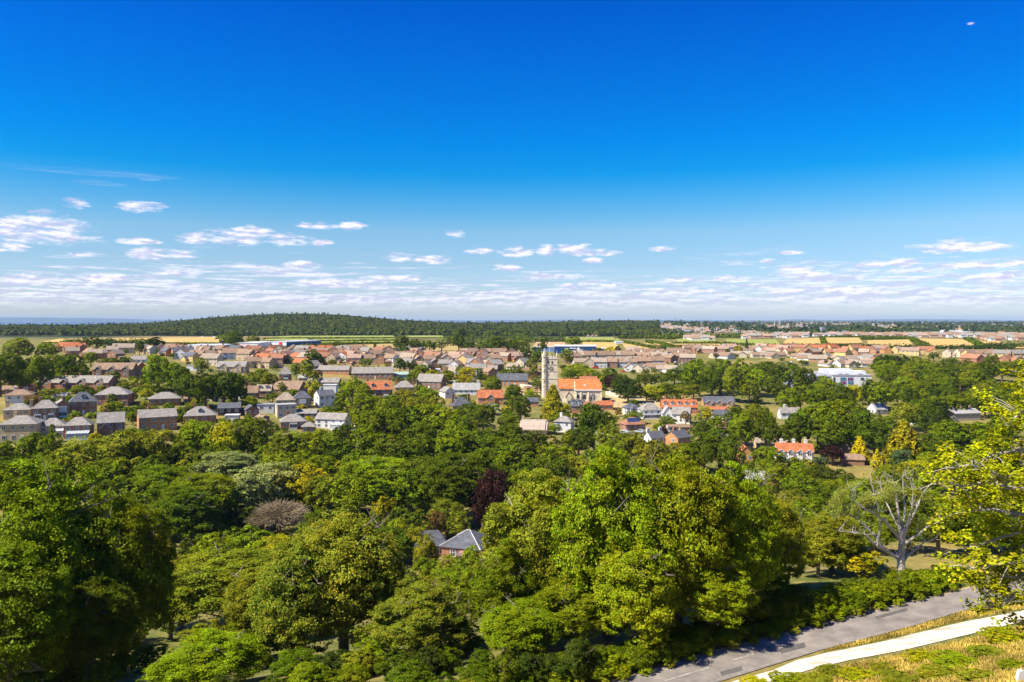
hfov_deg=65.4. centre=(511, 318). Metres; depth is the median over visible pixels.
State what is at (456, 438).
broadleaf tree
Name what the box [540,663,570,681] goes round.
roadside bush
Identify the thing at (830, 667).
weed clump
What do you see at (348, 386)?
lime tree
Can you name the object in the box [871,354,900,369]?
oak tree
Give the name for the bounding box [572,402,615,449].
oak tree
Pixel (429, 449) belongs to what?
young tree
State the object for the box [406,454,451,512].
oak tree
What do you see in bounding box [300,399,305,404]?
bay window
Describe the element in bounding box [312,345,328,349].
semi detached house
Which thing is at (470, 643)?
bramble bush
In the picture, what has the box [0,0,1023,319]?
sky
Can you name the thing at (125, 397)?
house
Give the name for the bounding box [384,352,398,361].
house
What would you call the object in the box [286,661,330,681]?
bramble bush
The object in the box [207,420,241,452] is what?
maple tree
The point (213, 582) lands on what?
ash tree
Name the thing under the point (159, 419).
house
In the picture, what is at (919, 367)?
oak tree
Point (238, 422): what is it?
shrub
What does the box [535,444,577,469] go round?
broadleaf tree
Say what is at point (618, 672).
roadside bush
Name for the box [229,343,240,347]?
house
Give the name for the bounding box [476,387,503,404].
house
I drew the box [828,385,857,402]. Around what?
oak tree
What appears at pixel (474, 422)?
ash tree
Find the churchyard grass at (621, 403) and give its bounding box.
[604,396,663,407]
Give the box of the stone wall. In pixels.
[605,391,625,398]
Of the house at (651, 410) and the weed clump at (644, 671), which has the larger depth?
the house at (651, 410)
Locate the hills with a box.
[0,317,1023,322]
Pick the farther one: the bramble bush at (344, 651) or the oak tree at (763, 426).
the oak tree at (763, 426)
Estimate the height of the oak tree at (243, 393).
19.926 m
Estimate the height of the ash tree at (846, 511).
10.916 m
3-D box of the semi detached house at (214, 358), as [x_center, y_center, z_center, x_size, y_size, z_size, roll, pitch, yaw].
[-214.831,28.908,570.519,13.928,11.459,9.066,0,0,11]
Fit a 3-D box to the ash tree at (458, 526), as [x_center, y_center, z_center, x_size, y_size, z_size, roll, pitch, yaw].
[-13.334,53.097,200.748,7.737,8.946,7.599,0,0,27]
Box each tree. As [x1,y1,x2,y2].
[0,337,35,356]
[0,352,28,383]
[0,358,18,396]
[0,440,20,457]
[0,456,28,476]
[0,457,131,668]
[0,460,26,494]
[0,476,32,514]
[0,537,78,681]
[9,370,33,386]
[12,431,44,471]
[15,354,45,372]
[23,395,39,403]
[26,355,54,391]
[27,456,64,484]
[33,431,64,459]
[34,341,61,357]
[34,453,66,483]
[37,388,69,395]
[37,566,140,681]
[42,396,54,401]
[43,354,63,367]
[43,447,94,483]
[49,424,55,440]
[51,436,125,486]
[52,354,85,374]
[54,367,71,379]
[65,494,181,676]
[67,410,82,420]
[69,362,91,377]
[71,384,88,392]
[74,456,139,491]
[79,479,117,511]
[82,336,90,346]
[83,352,97,366]
[85,389,96,395]
[87,433,102,439]
[87,490,105,513]
[88,336,103,348]
[91,429,146,473]
[96,357,120,362]
[96,385,107,392]
[99,337,115,347]
[100,403,114,411]
[103,475,157,513]
[106,393,117,402]
[106,403,114,411]
[109,371,119,379]
[112,401,124,408]
[114,464,192,509]
[116,381,134,388]
[116,456,147,477]
[120,356,132,362]
[123,406,133,411]
[127,411,136,424]
[128,375,138,380]
[128,429,185,460]
[128,454,170,476]
[134,341,144,355]
[135,385,150,391]
[138,626,270,681]
[139,389,153,399]
[140,401,148,406]
[142,354,171,393]
[143,596,197,639]
[144,336,165,345]
[148,484,224,554]
[148,530,174,563]
[155,385,166,392]
[156,551,214,629]
[158,442,196,464]
[159,472,243,513]
[161,461,181,473]
[162,362,190,393]
[163,402,174,407]
[165,446,201,469]
[165,541,277,629]
[172,374,199,403]
[174,427,200,448]
[176,419,226,460]
[177,411,186,421]
[177,533,216,557]
[185,460,204,471]
[188,369,222,405]
[188,455,232,483]
[189,532,239,563]
[191,396,206,405]
[191,443,228,469]
[193,357,209,374]
[197,451,260,484]
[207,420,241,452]
[208,370,243,402]
[209,522,251,550]
[211,448,243,472]
[215,333,230,343]
[218,417,231,422]
[219,502,244,528]
[220,565,280,632]
[224,525,274,557]
[225,331,244,344]
[226,472,274,522]
[227,372,247,401]
[228,426,254,453]
[230,460,300,501]
[232,506,271,535]
[233,417,279,458]
[241,400,249,406]
[243,498,310,538]
[244,539,342,659]
[245,376,256,385]
[246,335,259,341]
[247,445,272,462]
[250,368,268,383]
[253,532,294,552]
[258,451,301,493]
[259,443,288,463]
[260,372,278,384]
[262,430,304,457]
[266,391,278,402]
[277,382,285,391]
[277,456,304,477]
[278,462,327,509]
[283,433,314,456]
[284,503,408,653]
[287,449,315,474]
[288,389,298,395]
[290,481,321,511]
[291,362,299,378]
[297,404,306,408]
[297,508,329,538]
[299,453,339,479]
[300,359,313,379]
[301,429,340,459]
[303,473,341,512]
[304,349,321,360]
[304,378,322,397]
[308,370,322,379]
[314,356,324,363]
[315,499,367,530]
[318,442,364,471]
[321,404,335,412]
[327,455,366,476]
[329,452,360,479]
[329,461,378,512]
[330,424,355,451]
[333,397,344,406]
[335,375,365,402]
[336,406,344,412]
[337,454,420,508]
[341,393,365,427]
[343,427,390,458]
[349,407,394,434]
[350,396,381,417]
[353,384,373,405]
[356,409,373,423]
[356,511,387,528]
[357,359,370,366]
[359,433,428,469]
[365,395,380,405]
[365,577,481,655]
[368,524,390,543]
[369,495,396,519]
[376,394,402,420]
[376,525,416,564]
[379,406,432,436]
[382,507,432,534]
[385,517,408,558]
[386,567,417,591]
[388,469,434,523]
[391,376,404,382]
[391,567,412,589]
[392,335,410,347]
[392,389,417,408]
[393,358,405,371]
[394,344,408,350]
[398,420,449,456]
[399,526,425,556]
[400,438,431,460]
[401,402,462,434]
[402,396,431,419]
[403,360,417,372]
[406,374,415,383]
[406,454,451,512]
[408,339,425,347]
[409,370,419,381]
[411,556,437,581]
[412,453,434,466]
[412,533,439,571]
[413,385,424,391]
[414,364,428,373]
[415,451,498,511]
[415,574,453,590]
[416,387,439,401]
[421,510,446,534]
[422,340,435,349]
[424,432,450,456]
[425,370,439,373]
[425,393,445,413]
[425,566,456,586]
[426,498,467,538]
[431,424,473,457]
[434,338,450,350]
[436,554,463,579]
[438,571,476,605]
[440,414,477,443]
[443,370,454,383]
[443,511,472,534]
[444,336,455,345]
[450,567,482,612]
[451,334,466,350]
[452,557,474,598]
[453,559,476,575]
[455,400,478,416]
[455,428,502,455]
[456,328,466,337]
[457,367,476,382]
[458,415,478,430]
[459,450,503,525]
[460,444,479,463]
[462,545,481,565]
[463,341,474,347]
[466,377,474,382]
[467,448,487,459]
[467,537,547,621]
[468,480,495,533]
[469,403,495,428]
[471,467,595,594]
[474,467,515,534]
[475,341,488,349]
[476,368,483,379]
[476,593,569,657]
[478,434,515,464]
[484,376,501,389]
[485,420,534,465]
[487,336,504,347]
[489,402,499,410]
[490,442,535,473]
[497,413,516,425]
[497,465,515,488]
[499,368,509,372]
[503,384,523,398]
[504,340,520,350]
[504,397,514,405]
[506,410,520,421]
[507,458,551,499]
[508,365,521,372]
[508,395,531,420]
[510,430,563,460]
[515,440,543,461]
[517,337,529,346]
[519,344,530,357]
[526,357,536,366]
[529,363,537,374]
[530,347,541,361]
[531,378,541,392]
[532,454,580,495]
[532,568,630,640]
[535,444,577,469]
[537,339,547,352]
[544,445,682,638]
[548,424,562,433]
[550,412,569,420]
[560,348,573,362]
[560,369,578,378]
[560,428,594,455]
[561,454,591,482]
[563,363,593,378]
[563,404,570,409]
[566,336,580,344]
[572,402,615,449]
[575,368,598,376]
[576,444,609,478]
[586,372,602,378]
[590,533,681,653]
[592,420,620,445]
[597,372,607,382]
[599,432,635,454]
[603,368,616,388]
[603,373,617,386]
[604,346,616,350]
[610,451,634,469]
[611,373,628,396]
[613,377,644,401]
[621,442,738,622]
[622,410,644,419]
[622,431,644,455]
[623,456,651,474]
[631,439,673,467]
[635,374,655,386]
[639,390,654,400]
[640,384,666,399]
[652,371,674,383]
[652,423,662,429]
[656,382,677,398]
[659,415,677,423]
[659,442,702,464]
[662,426,668,432]
[665,367,680,384]
[669,384,692,397]
[669,394,681,398]
[669,547,762,635]
[674,443,701,466]
[676,363,697,383]
[678,370,697,388]
[680,411,691,423]
[682,359,715,396]
[687,384,703,398]
[687,419,712,434]
[687,431,721,473]
[696,460,787,605]
[697,368,724,395]
[697,407,713,421]
[703,420,715,429]
[706,358,737,394]
[707,414,725,428]
[708,426,739,468]
[717,438,746,473]
[721,365,745,397]
[723,406,744,425]
[726,357,756,395]
[726,411,754,444]
[733,345,742,350]
[737,379,760,403]
[740,403,768,441]
[745,369,769,392]
[745,492,811,586]
[748,446,784,467]
[749,415,781,448]
[750,562,792,594]
[751,478,776,501]
[752,361,787,391]
[753,410,778,423]
[757,458,777,470]
[761,377,788,404]
[763,463,791,490]
[774,388,803,406]
[774,422,804,442]
[774,488,807,514]
[776,361,803,388]
[779,410,817,442]
[780,472,817,497]
[785,382,817,407]
[789,462,812,481]
[790,496,830,522]
[792,367,818,395]
[796,401,840,446]
[796,530,847,577]
[798,464,836,485]
[799,511,867,571]
[801,384,832,404]
[805,479,850,511]
[808,439,819,450]
[809,415,855,445]
[813,484,849,509]
[814,374,832,400]
[814,455,829,471]
[817,399,860,442]
[819,445,844,464]
[823,382,844,400]
[824,464,943,571]
[826,469,856,484]
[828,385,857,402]
[831,506,863,530]
[834,478,875,501]
[840,400,865,410]
[840,483,889,527]
[841,408,887,442]
[844,384,865,400]
[851,421,893,453]
[853,509,897,551]
[858,378,880,405]
[864,477,893,504]
[867,381,894,404]
[868,468,904,484]
[869,482,924,539]
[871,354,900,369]
[871,360,901,369]
[874,363,899,380]
[876,363,897,378]
[876,416,897,436]
[877,355,905,367]
[879,464,892,472]
[880,369,903,385]
[887,450,920,464]
[887,509,923,551]
[888,384,906,402]
[888,402,922,423]
[888,454,916,463]
[888,463,916,487]
[889,449,912,463]
[892,375,913,384]
[893,386,915,407]
[896,354,910,364]
[898,366,922,379]
[898,371,916,380]
[899,380,923,388]
[899,467,937,488]
[900,361,914,369]
[900,459,948,484]
[902,387,920,402]
[903,477,946,511]
[904,407,937,433]
[904,502,976,556]
[905,359,1023,649]
[906,379,927,389]
[908,356,924,364]
[909,398,933,411]
[912,399,928,411]
[913,363,925,372]
[914,363,935,372]
[915,382,930,397]
[916,358,943,365]
[916,433,948,454]
[916,451,938,462]
[917,369,933,379]
[918,388,940,398]
[919,370,945,379]
[919,411,952,433]
[919,440,928,446]
[920,364,946,371]
[920,379,937,386]
[922,386,946,396]
[922,387,939,399]
[922,401,951,414]
[922,446,944,457]
[925,404,944,415]
[925,497,970,543]
[926,420,971,451]
[927,352,939,360]
[927,377,942,386]
[928,396,953,410]
[933,370,945,376]
[933,454,974,495]
[934,379,957,392]
[934,380,956,393]
[938,379,959,391]
[939,356,961,366]
[939,368,960,382]
[940,388,963,399]
[943,394,967,409]
[946,509,1023,549]
[948,365,969,387]
[948,368,966,376]
[950,422,1001,450]
[954,369,971,391]
[955,397,977,409]
[956,364,977,369]
[957,487,1009,513]
[958,369,986,387]
[961,359,973,364]
[962,390,976,400]
[967,436,1016,470]
[968,362,982,368]
[968,373,996,387]
[969,391,981,408]
[971,380,999,394]
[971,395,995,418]
[975,368,989,378]
[976,360,1001,376]
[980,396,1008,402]
[982,354,999,363]
[986,385,1006,394]
[986,416,1023,441]
[987,467,1023,520]
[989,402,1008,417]
[990,399,1009,412]
[991,362,1014,381]
[993,390,1013,397]
[995,458,1020,472]
[997,393,1014,403]
[999,360,1014,375]
[999,381,1023,390]
[1006,360,1023,383]
[1007,391,1023,401]
[1014,356,1023,377]
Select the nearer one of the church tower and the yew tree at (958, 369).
the church tower
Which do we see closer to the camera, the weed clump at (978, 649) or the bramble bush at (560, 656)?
the weed clump at (978, 649)
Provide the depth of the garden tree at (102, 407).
333.40 m
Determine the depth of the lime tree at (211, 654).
64.46 m
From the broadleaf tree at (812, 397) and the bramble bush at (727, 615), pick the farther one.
the broadleaf tree at (812, 397)
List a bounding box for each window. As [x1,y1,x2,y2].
[59,406,66,417]
[290,423,296,428]
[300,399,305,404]
[643,414,649,419]
[650,414,655,418]
[840,377,845,384]
[848,377,852,384]
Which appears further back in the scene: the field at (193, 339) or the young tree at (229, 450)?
the field at (193, 339)
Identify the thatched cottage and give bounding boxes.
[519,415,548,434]
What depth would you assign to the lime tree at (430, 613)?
68.15 m
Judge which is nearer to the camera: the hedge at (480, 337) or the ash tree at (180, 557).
the ash tree at (180, 557)
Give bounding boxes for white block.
[784,368,871,386]
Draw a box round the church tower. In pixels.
[541,349,557,397]
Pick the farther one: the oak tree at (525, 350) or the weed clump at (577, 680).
the oak tree at (525, 350)
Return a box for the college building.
[554,345,596,352]
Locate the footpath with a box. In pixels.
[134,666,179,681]
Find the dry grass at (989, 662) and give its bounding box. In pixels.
[784,604,1023,681]
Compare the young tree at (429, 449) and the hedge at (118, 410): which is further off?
the hedge at (118, 410)
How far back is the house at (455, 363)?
587.62 m
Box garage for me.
[678,424,692,431]
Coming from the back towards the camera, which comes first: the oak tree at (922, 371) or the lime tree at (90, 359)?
the lime tree at (90, 359)
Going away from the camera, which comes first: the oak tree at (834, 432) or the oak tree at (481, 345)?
the oak tree at (834, 432)
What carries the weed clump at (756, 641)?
on the road
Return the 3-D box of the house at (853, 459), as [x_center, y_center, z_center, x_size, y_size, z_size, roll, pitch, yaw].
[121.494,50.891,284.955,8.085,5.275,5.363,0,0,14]
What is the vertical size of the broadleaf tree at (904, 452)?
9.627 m
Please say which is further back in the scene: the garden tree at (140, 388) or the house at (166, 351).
the house at (166, 351)
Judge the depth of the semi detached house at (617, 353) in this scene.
681.60 m
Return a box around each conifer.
[375,496,388,524]
[540,383,565,419]
[850,435,870,463]
[870,449,884,468]
[881,419,923,466]
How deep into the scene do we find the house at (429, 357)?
620.52 m
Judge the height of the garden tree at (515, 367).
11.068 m
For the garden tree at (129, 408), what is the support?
on the ground at (920, 558)
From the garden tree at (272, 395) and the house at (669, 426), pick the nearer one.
the house at (669, 426)
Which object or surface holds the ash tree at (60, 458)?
on the ground at (920, 558)
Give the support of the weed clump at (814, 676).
on the ground at (920, 558)
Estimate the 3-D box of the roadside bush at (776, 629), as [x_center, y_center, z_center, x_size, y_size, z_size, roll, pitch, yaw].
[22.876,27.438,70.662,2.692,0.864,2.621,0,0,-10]
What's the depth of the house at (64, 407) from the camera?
325.19 m
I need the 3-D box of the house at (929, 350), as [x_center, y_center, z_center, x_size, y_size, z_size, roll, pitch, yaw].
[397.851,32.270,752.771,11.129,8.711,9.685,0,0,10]
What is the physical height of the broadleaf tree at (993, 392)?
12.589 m
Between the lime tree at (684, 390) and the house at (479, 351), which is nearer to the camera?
the lime tree at (684, 390)
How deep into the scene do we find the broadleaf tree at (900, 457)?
270.52 m
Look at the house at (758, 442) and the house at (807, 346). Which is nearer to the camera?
the house at (758, 442)
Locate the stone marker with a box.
[1015,669,1023,681]
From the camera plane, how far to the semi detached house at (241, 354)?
620.68 m
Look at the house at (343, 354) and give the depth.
628.23 m
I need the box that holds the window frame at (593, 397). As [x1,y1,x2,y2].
[591,393,595,399]
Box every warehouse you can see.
[188,344,234,346]
[239,341,269,346]
[268,340,320,345]
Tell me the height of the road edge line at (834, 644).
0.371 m
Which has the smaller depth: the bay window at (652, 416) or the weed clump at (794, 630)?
the weed clump at (794, 630)
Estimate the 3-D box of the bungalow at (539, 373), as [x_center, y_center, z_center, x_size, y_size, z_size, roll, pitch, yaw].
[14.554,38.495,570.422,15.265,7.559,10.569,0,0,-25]
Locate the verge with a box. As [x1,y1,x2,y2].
[610,585,975,681]
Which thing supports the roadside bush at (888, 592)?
on the ground at (920, 558)
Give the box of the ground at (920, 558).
[0,320,1023,681]
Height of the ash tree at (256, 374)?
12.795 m
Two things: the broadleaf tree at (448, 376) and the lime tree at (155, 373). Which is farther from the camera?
the broadleaf tree at (448, 376)
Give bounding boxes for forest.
[0,312,660,335]
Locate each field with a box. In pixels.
[44,337,219,341]
[266,338,307,339]
[267,335,393,337]
[314,338,395,342]
[335,344,394,348]
[405,335,442,336]
[413,343,460,351]
[534,342,564,345]
[565,337,619,340]
[583,342,620,347]
[622,343,658,348]
[677,339,715,341]
[726,339,779,343]
[783,338,820,343]
[826,337,862,343]
[867,339,911,345]
[917,338,972,345]
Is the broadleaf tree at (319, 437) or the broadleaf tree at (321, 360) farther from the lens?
the broadleaf tree at (321, 360)
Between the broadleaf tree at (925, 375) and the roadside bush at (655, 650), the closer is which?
the roadside bush at (655, 650)
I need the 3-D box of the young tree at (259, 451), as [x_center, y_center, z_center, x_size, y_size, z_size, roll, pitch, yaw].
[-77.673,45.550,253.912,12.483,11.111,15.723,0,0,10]
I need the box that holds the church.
[558,374,601,403]
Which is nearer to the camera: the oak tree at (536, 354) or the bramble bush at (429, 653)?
the bramble bush at (429, 653)
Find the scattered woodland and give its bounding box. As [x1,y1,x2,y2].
[639,319,1023,335]
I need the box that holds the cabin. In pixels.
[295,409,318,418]
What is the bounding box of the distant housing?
[326,320,1023,340]
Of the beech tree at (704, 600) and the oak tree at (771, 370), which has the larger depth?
the oak tree at (771, 370)
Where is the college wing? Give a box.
[533,346,553,351]
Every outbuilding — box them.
[224,414,240,420]
[323,384,337,392]
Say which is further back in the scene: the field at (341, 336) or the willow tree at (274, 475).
the field at (341, 336)
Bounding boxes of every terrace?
[41,372,118,389]
[316,363,351,374]
[351,364,393,379]
[660,396,697,413]
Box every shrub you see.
[131,383,144,389]
[233,420,243,425]
[247,397,256,403]
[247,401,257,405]
[527,392,539,396]
[529,374,538,378]
[615,407,621,414]
[627,399,638,405]
[742,460,757,469]
[750,395,762,402]
[778,456,788,466]
[786,457,803,466]
[802,458,815,467]
[832,549,888,576]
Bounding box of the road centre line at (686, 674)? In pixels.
[665,667,708,680]
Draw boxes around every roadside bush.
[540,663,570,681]
[565,662,591,678]
[577,647,605,668]
[587,661,614,681]
[597,647,624,670]
[607,659,632,678]
[620,653,641,669]
[625,646,654,670]
[637,636,669,660]
[654,645,678,662]
[663,637,689,656]
[671,636,699,655]
[683,627,713,651]
[695,642,715,652]
[705,634,726,645]
[715,630,741,645]
[726,623,751,638]
[740,629,759,640]
[754,622,783,635]
[775,614,804,628]
[790,607,814,623]
[791,598,830,621]
[807,587,838,613]
[820,600,850,616]
[833,589,860,609]
[839,590,869,610]
[845,581,885,600]
[862,591,890,604]
[870,583,908,598]
[879,578,907,599]
[882,567,918,579]
[887,569,925,593]
[901,580,929,595]
[912,568,940,587]
[918,573,947,589]
[928,562,958,582]
[941,572,957,583]
[950,565,972,575]
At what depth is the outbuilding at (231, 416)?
339.12 m
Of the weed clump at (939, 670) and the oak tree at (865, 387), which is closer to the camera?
the weed clump at (939, 670)
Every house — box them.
[0,411,45,441]
[2,382,18,394]
[2,399,32,419]
[4,386,35,403]
[18,380,36,394]
[31,396,59,419]
[41,418,66,436]
[52,392,70,400]
[55,395,70,417]
[56,340,79,351]
[63,341,85,352]
[63,417,94,439]
[65,345,79,356]
[68,392,97,414]
[78,346,94,357]
[80,342,88,352]
[87,349,102,358]
[91,360,138,377]
[94,386,134,405]
[96,408,125,432]
[98,423,112,436]
[103,349,107,358]
[106,345,118,351]
[107,349,125,359]
[112,342,135,353]
[131,356,147,362]
[136,344,147,353]
[136,405,177,429]
[138,362,145,375]
[143,344,156,353]
[148,392,181,405]
[157,346,170,355]
[171,345,185,352]
[173,348,188,358]
[181,350,199,360]
[183,396,191,402]
[183,402,216,421]
[186,365,198,370]
[189,348,204,356]
[195,344,212,349]
[200,351,223,365]
[205,348,218,352]
[214,344,225,352]
[216,361,249,373]
[217,399,241,415]
[222,346,246,358]
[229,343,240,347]
[234,347,254,359]
[242,404,258,416]
[245,354,261,367]
[245,383,259,398]
[248,343,261,349]
[255,352,269,357]
[256,355,275,368]
[257,384,273,396]
[257,403,274,413]
[270,352,284,363]
[271,357,281,367]
[273,381,307,393]
[274,344,284,349]
[274,403,296,417]
[275,392,295,402]
[279,364,291,380]
[279,410,306,428]
[281,351,291,355]
[284,354,291,362]
[290,353,298,359]
[292,356,309,364]
[293,347,307,352]
[293,391,311,407]
[294,344,311,349]
[296,352,310,357]
[298,375,306,381]
[300,360,320,373]
[301,422,316,431]
[307,375,340,384]
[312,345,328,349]
[313,386,335,407]
[315,412,351,429]
[317,344,331,347]
[319,350,330,362]
[326,353,341,362]
[338,351,346,361]
[345,349,357,353]
[346,352,361,363]
[350,344,367,349]
[359,347,372,353]
[361,353,375,363]
[366,377,392,402]
[369,348,384,356]
[373,345,385,349]
[374,354,384,363]
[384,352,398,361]
[385,347,396,353]
[394,350,408,355]
[394,378,414,393]
[398,356,416,369]
[399,351,415,357]
[413,529,493,567]
[416,355,423,360]
[416,371,446,389]
[417,349,423,356]
[420,360,433,369]
[423,351,442,359]
[424,354,435,360]
[431,358,439,367]
[437,358,452,369]
[439,386,455,398]
[441,354,452,358]
[448,360,462,366]
[449,352,463,360]
[449,394,470,414]
[452,381,480,394]
[458,352,473,363]
[465,356,480,365]
[467,347,477,355]
[469,356,482,362]
[469,361,486,368]
[476,348,488,355]
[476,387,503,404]
[478,352,488,358]
[482,367,497,376]
[486,359,503,370]
[487,364,497,370]
[489,352,500,359]
[491,347,506,353]
[496,373,528,385]
[499,351,510,361]
[505,348,516,351]
[511,352,522,361]
[514,358,528,366]
[527,397,538,406]
[553,412,574,431]
[562,351,580,361]
[570,399,583,412]
[573,348,585,356]
[573,356,586,365]
[583,355,593,367]
[583,401,595,409]
[584,349,595,357]
[590,356,606,367]
[595,349,614,357]
[596,400,613,409]
[601,356,617,367]
[607,355,629,366]
[614,349,621,355]
[618,357,636,367]
[619,417,644,429]
[621,349,634,355]
[622,403,637,413]
[625,344,639,350]
[634,351,649,355]
[634,355,651,363]
[637,402,661,419]
[640,347,652,351]
[643,426,664,444]
[646,354,664,362]
[650,350,666,355]
[660,405,671,419]
[664,353,677,362]
[664,426,691,445]
[665,424,678,431]
[666,346,683,353]
[671,406,691,423]
[672,351,686,360]
[677,348,691,353]
[679,352,695,362]
[682,343,697,351]
[692,343,704,352]
[701,345,717,353]
[701,396,735,406]
[707,406,728,411]
[711,409,728,418]
[716,345,729,351]
[721,342,736,350]
[736,445,752,461]
[739,442,753,450]
[742,346,753,353]
[753,437,787,447]
[754,344,762,351]
[755,342,766,345]
[765,348,775,351]
[766,343,777,347]
[774,438,814,460]
[775,343,789,348]
[777,404,799,418]
[783,347,795,355]
[792,344,802,351]
[799,348,814,354]
[802,344,812,348]
[809,344,826,348]
[810,347,821,354]
[823,347,833,354]
[827,343,838,348]
[834,346,851,355]
[836,443,868,455]
[840,453,865,465]
[848,343,860,351]
[851,349,858,354]
[858,347,869,354]
[866,402,888,413]
[869,347,881,355]
[873,344,888,352]
[881,345,891,352]
[891,345,900,353]
[900,346,920,355]
[917,345,935,353]
[926,348,940,355]
[942,347,956,357]
[945,405,980,420]
[953,347,964,356]
[959,351,984,364]
[961,348,976,354]
[974,348,991,355]
[993,348,1010,357]
[999,353,1012,362]
[1010,353,1023,360]
[1011,348,1023,355]
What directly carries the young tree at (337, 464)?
on the ground at (920, 558)
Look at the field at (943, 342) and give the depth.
1068.83 m
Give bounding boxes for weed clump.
[574,676,587,681]
[595,675,609,681]
[619,672,629,681]
[638,666,652,675]
[662,659,675,667]
[685,652,695,660]
[704,647,713,655]
[728,642,738,649]
[737,675,769,681]
[750,637,759,644]
[766,630,780,639]
[767,670,807,681]
[787,625,800,633]
[797,672,833,681]
[809,619,824,627]
[812,663,845,677]
[829,612,844,620]
[838,666,876,681]
[850,607,865,615]
[867,661,901,672]
[873,601,887,610]
[876,669,922,681]
[892,597,904,605]
[898,648,935,662]
[910,591,925,600]
[914,663,955,680]
[929,649,978,668]
[930,587,942,595]
[949,583,959,590]
[953,667,997,681]
[965,644,1006,657]
[976,626,1023,643]
[997,658,1023,670]
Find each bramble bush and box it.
[0,664,34,681]
[4,670,57,681]
[63,659,113,681]
[100,651,137,677]
[127,642,170,673]
[129,621,154,642]
[129,624,144,645]
[136,671,172,681]
[176,619,225,642]
[209,673,240,681]
[221,619,258,638]
[224,629,252,636]
[236,648,273,672]
[247,632,286,656]
[261,676,284,681]
[265,651,297,675]
[269,646,319,679]
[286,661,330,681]
[300,666,346,681]
[310,649,348,674]
[323,649,364,673]
[333,648,380,677]
[333,662,371,681]
[350,636,396,665]
[373,650,411,681]
[383,659,434,681]
[400,669,431,681]
[409,645,447,672]
[411,642,462,673]
[427,671,460,681]
[435,623,485,651]
[454,662,501,681]
[457,678,474,681]
[465,648,497,672]
[470,677,494,681]
[488,652,520,681]
[501,669,527,681]
[509,670,537,681]
[516,652,545,681]
[530,652,570,680]
[533,668,565,681]
[553,651,587,677]
[561,638,596,680]
[587,645,616,669]
[607,644,630,663]
[621,638,637,651]
[651,617,689,638]
[655,634,672,655]
[670,623,696,636]
[688,610,717,633]
[691,602,731,634]
[713,604,740,633]
[730,590,774,626]
[732,610,762,627]
[749,588,794,616]
[775,581,792,598]
[780,583,820,615]
[790,596,814,613]
[819,581,847,602]
[836,577,866,592]
[858,577,888,589]
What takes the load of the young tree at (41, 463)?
on the ground at (920, 558)
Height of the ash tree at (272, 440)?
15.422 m
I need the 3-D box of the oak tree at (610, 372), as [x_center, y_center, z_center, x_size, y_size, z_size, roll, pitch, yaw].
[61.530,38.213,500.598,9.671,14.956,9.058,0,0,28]
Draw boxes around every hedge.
[59,337,159,343]
[85,411,116,417]
[113,407,180,413]
[126,386,167,391]
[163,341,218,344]
[171,406,215,412]
[263,336,395,338]
[277,338,393,340]
[315,341,344,345]
[321,340,393,344]
[433,337,528,344]
[439,330,537,340]
[507,334,566,342]
[562,339,621,342]
[614,333,678,338]
[622,339,656,348]
[645,339,674,345]
[651,330,773,338]
[657,343,719,349]
[670,340,719,343]
[720,341,775,345]
[782,342,871,346]
[818,334,906,337]
[819,336,827,343]
[859,336,909,339]
[872,343,1015,349]
[908,336,930,345]
[923,573,964,592]
[963,336,985,345]
[981,339,1023,347]
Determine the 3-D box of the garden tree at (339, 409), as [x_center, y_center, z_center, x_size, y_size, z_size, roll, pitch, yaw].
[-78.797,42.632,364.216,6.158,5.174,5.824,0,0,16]
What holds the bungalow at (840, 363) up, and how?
on the ground at (920, 558)
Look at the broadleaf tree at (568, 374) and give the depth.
533.98 m
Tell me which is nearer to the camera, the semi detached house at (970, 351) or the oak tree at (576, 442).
the oak tree at (576, 442)
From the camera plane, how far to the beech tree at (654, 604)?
64.76 m
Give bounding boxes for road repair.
[720,666,742,675]
[780,642,805,653]
[875,608,907,618]
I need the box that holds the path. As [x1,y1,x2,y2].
[733,610,1023,681]
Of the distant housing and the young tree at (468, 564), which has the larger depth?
the distant housing
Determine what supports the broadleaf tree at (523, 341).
on the ground at (920, 558)
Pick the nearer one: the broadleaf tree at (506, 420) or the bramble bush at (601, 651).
the bramble bush at (601, 651)
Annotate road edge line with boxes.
[619,588,971,681]
[711,605,976,681]
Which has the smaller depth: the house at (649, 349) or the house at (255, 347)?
the house at (255, 347)
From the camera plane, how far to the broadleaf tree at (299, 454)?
240.08 m
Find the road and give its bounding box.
[615,579,1023,681]
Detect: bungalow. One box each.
[448,367,455,371]
[505,363,518,368]
[521,367,541,375]
[624,362,633,370]
[632,363,643,371]
[642,364,650,371]
[645,363,666,369]
[656,365,663,371]
[661,365,680,371]
[709,352,718,357]
[717,352,735,358]
[738,352,747,357]
[749,352,760,357]
[760,352,771,357]
[765,353,779,358]
[772,351,786,357]
[790,353,797,358]
[797,354,807,360]
[808,355,826,361]
[818,360,833,366]
[832,359,845,366]
[833,356,847,360]
[845,355,859,358]
[845,360,857,367]
[858,360,872,366]
[859,355,872,359]
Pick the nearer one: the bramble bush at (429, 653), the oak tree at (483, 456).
the bramble bush at (429, 653)
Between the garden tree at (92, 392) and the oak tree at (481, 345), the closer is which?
the garden tree at (92, 392)
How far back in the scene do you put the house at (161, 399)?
367.54 m
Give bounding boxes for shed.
[255,414,267,419]
[394,372,408,378]
[523,386,531,390]
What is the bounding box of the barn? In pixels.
[744,470,775,484]
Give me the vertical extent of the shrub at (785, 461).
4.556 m
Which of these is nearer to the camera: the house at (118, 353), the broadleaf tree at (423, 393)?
the broadleaf tree at (423, 393)
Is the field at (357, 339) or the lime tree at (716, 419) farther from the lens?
the field at (357, 339)
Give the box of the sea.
[0,320,544,324]

